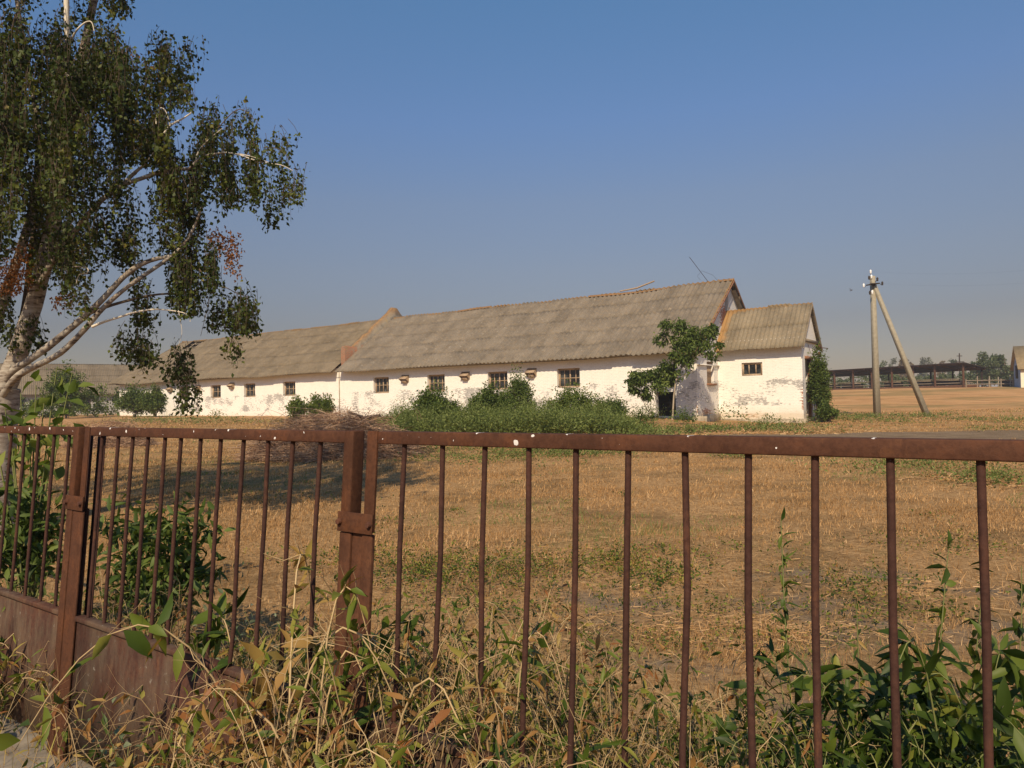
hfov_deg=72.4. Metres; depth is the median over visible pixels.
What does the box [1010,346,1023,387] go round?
farmhouse
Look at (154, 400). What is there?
bush
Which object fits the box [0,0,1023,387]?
sky
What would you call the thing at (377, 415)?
log
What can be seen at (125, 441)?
brush pile
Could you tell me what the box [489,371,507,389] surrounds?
window
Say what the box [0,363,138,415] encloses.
barn
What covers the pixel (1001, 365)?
tree
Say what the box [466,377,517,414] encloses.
bush
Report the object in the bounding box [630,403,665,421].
weed shrub
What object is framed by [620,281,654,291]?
loose plank
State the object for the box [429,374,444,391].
window
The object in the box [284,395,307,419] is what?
bush
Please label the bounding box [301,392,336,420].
bush
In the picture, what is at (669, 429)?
weeds
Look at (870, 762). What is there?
green plant
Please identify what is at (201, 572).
elder shrub
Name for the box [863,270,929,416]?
utility pole
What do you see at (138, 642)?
dry weed
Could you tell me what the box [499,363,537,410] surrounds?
bush
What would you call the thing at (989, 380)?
paddock fence
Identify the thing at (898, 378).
scrub
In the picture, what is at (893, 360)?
tree
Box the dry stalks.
[0,541,911,767]
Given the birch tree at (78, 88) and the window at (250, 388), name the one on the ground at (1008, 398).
the birch tree at (78, 88)
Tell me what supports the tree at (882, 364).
on the ground at (1008, 398)
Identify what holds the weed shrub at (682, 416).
on the ground at (1008, 398)
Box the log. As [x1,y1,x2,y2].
[349,412,380,418]
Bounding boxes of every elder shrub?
[0,470,68,598]
[88,487,238,634]
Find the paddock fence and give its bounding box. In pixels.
[965,375,1013,386]
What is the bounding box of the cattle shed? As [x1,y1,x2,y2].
[827,362,985,389]
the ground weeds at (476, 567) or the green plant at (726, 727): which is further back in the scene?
the ground weeds at (476, 567)
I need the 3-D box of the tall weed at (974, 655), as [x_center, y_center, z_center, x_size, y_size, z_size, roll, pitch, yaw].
[1.521,0.921,2.279,0.136,0.740,0.118,-2,-2,43]
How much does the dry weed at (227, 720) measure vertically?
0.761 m
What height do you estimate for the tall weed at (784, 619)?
0.969 m
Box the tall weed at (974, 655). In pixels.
[958,561,999,710]
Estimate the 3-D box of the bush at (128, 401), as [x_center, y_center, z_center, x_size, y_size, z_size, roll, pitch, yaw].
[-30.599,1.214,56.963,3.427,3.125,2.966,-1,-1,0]
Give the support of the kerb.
on the ground at (1008, 398)
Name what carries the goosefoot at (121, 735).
on the ground at (1008, 398)
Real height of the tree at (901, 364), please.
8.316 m
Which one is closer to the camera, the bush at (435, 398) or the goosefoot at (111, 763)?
the goosefoot at (111, 763)
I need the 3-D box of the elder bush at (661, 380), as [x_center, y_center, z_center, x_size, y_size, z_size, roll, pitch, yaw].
[6.457,0.218,32.124,2.780,2.790,1.681,-1,-1,0]
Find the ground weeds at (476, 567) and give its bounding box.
[69,469,1023,674]
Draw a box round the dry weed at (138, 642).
[0,586,436,767]
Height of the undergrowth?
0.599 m
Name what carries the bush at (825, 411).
on the ground at (1008, 398)
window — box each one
[212,385,220,397]
[246,383,254,396]
[285,381,294,395]
[375,377,388,392]
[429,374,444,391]
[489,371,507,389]
[559,368,579,387]
[742,362,761,375]
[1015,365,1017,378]
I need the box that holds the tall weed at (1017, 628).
[996,566,1023,734]
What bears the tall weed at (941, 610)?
on the ground at (1008, 398)
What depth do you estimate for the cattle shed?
96.14 m
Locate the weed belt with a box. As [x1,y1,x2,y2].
[369,394,658,433]
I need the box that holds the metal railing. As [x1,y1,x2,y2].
[0,426,1023,767]
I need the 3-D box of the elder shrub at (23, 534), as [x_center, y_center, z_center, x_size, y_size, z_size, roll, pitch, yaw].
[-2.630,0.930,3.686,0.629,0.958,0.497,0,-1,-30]
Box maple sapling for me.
[0,368,98,596]
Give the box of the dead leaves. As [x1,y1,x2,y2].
[0,604,738,767]
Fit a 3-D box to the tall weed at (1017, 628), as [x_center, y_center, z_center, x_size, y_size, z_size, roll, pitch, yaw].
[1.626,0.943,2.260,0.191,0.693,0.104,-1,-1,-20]
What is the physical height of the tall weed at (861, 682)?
0.690 m
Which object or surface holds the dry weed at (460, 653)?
on the ground at (1008, 398)
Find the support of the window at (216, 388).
in the barn at (601, 344)
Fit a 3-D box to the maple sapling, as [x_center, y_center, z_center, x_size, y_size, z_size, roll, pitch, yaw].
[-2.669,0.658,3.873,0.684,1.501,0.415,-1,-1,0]
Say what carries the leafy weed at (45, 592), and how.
on the ground at (1008, 398)
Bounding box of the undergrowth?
[33,608,1023,767]
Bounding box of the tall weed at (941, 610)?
[925,530,960,727]
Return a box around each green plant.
[693,697,980,767]
[723,664,1023,767]
[724,636,998,767]
[764,613,1023,767]
[792,731,980,767]
[827,669,1023,767]
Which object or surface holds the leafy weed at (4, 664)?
on the ground at (1008, 398)
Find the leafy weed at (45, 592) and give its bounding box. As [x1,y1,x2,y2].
[2,555,59,599]
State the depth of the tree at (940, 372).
189.96 m
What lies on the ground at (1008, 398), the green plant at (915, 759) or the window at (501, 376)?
the green plant at (915, 759)
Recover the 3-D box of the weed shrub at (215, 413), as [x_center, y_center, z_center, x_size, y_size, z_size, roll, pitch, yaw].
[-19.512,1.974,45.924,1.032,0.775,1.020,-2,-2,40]
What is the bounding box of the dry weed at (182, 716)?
[115,666,264,767]
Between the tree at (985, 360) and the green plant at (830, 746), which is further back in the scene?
the tree at (985, 360)
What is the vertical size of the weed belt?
1.579 m
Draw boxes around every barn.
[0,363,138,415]
[107,278,826,422]
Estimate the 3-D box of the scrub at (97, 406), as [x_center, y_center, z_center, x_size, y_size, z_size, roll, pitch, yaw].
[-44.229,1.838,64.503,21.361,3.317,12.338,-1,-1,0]
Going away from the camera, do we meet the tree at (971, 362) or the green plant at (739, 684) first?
the green plant at (739, 684)
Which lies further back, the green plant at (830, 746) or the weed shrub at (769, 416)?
the weed shrub at (769, 416)
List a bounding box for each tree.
[0,0,309,529]
[652,317,725,419]
[879,360,890,378]
[888,357,896,374]
[897,359,913,377]
[915,357,935,378]
[936,360,946,378]
[947,357,956,376]
[969,359,986,383]
[975,351,1007,385]
[988,354,1013,379]
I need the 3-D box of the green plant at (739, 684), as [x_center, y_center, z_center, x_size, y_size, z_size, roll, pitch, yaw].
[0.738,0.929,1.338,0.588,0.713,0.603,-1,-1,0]
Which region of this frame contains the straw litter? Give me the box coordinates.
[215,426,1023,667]
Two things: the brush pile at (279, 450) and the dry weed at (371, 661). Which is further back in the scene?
the brush pile at (279, 450)
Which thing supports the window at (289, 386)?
in the barn at (601, 344)
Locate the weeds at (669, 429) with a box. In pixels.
[96,409,1023,487]
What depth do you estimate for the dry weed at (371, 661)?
1.40 m
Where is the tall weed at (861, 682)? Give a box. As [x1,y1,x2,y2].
[845,587,867,736]
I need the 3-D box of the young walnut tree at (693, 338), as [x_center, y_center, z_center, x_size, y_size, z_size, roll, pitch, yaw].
[8.000,-0.694,31.482,3.092,4.805,2.074,-2,-2,39]
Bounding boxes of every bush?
[38,359,93,418]
[113,380,149,416]
[138,379,168,416]
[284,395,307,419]
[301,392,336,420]
[405,379,466,419]
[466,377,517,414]
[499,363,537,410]
[543,378,601,413]
[589,393,635,415]
[623,359,681,418]
[805,338,836,421]
[813,396,843,422]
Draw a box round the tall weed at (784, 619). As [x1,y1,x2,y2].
[773,507,802,759]
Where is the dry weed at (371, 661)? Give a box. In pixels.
[246,528,487,767]
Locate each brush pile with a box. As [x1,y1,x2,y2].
[46,415,169,448]
[226,403,433,462]
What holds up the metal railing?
on the ground at (1008, 398)
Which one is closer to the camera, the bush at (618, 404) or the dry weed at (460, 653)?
the dry weed at (460, 653)
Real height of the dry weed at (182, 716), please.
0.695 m
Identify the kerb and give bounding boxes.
[0,714,92,767]
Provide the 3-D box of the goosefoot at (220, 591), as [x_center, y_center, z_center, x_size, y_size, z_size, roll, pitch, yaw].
[-0.914,0.977,2.539,0.414,0.678,0.524,0,-1,-32]
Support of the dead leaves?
on the ground at (1008, 398)
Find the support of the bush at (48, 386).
on the ground at (1008, 398)
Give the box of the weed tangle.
[0,553,891,767]
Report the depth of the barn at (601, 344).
40.86 m
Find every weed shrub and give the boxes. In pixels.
[207,408,223,417]
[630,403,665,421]
[669,405,698,424]
[714,398,747,419]
[756,411,781,422]
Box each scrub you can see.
[19,383,119,418]
[828,363,1010,388]
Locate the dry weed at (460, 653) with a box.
[439,598,618,767]
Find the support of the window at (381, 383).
in the barn at (601, 344)
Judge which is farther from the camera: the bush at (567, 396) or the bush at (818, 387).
the bush at (818, 387)
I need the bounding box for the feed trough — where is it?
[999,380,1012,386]
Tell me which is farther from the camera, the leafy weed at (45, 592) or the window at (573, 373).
the window at (573, 373)
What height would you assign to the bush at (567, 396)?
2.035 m
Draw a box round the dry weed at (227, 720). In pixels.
[123,665,407,767]
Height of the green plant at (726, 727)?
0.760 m
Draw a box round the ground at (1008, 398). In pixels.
[0,386,1023,766]
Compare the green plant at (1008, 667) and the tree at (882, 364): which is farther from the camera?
the tree at (882, 364)
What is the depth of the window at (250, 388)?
53.87 m
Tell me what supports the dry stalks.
on the ground at (1008, 398)
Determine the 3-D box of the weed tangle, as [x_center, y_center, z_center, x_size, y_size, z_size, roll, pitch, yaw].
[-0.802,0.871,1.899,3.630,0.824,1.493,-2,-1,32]
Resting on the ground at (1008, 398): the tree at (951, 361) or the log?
the tree at (951, 361)
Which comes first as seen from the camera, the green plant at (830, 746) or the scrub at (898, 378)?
the green plant at (830, 746)
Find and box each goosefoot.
[82,647,221,767]
[108,744,162,766]
[191,561,315,683]
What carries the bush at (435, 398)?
on the ground at (1008, 398)
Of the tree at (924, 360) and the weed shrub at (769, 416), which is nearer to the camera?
the weed shrub at (769, 416)
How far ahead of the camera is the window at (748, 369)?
35.27 m
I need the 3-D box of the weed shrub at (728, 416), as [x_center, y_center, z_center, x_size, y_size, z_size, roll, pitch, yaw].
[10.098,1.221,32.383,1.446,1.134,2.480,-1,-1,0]
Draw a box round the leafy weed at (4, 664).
[0,633,67,741]

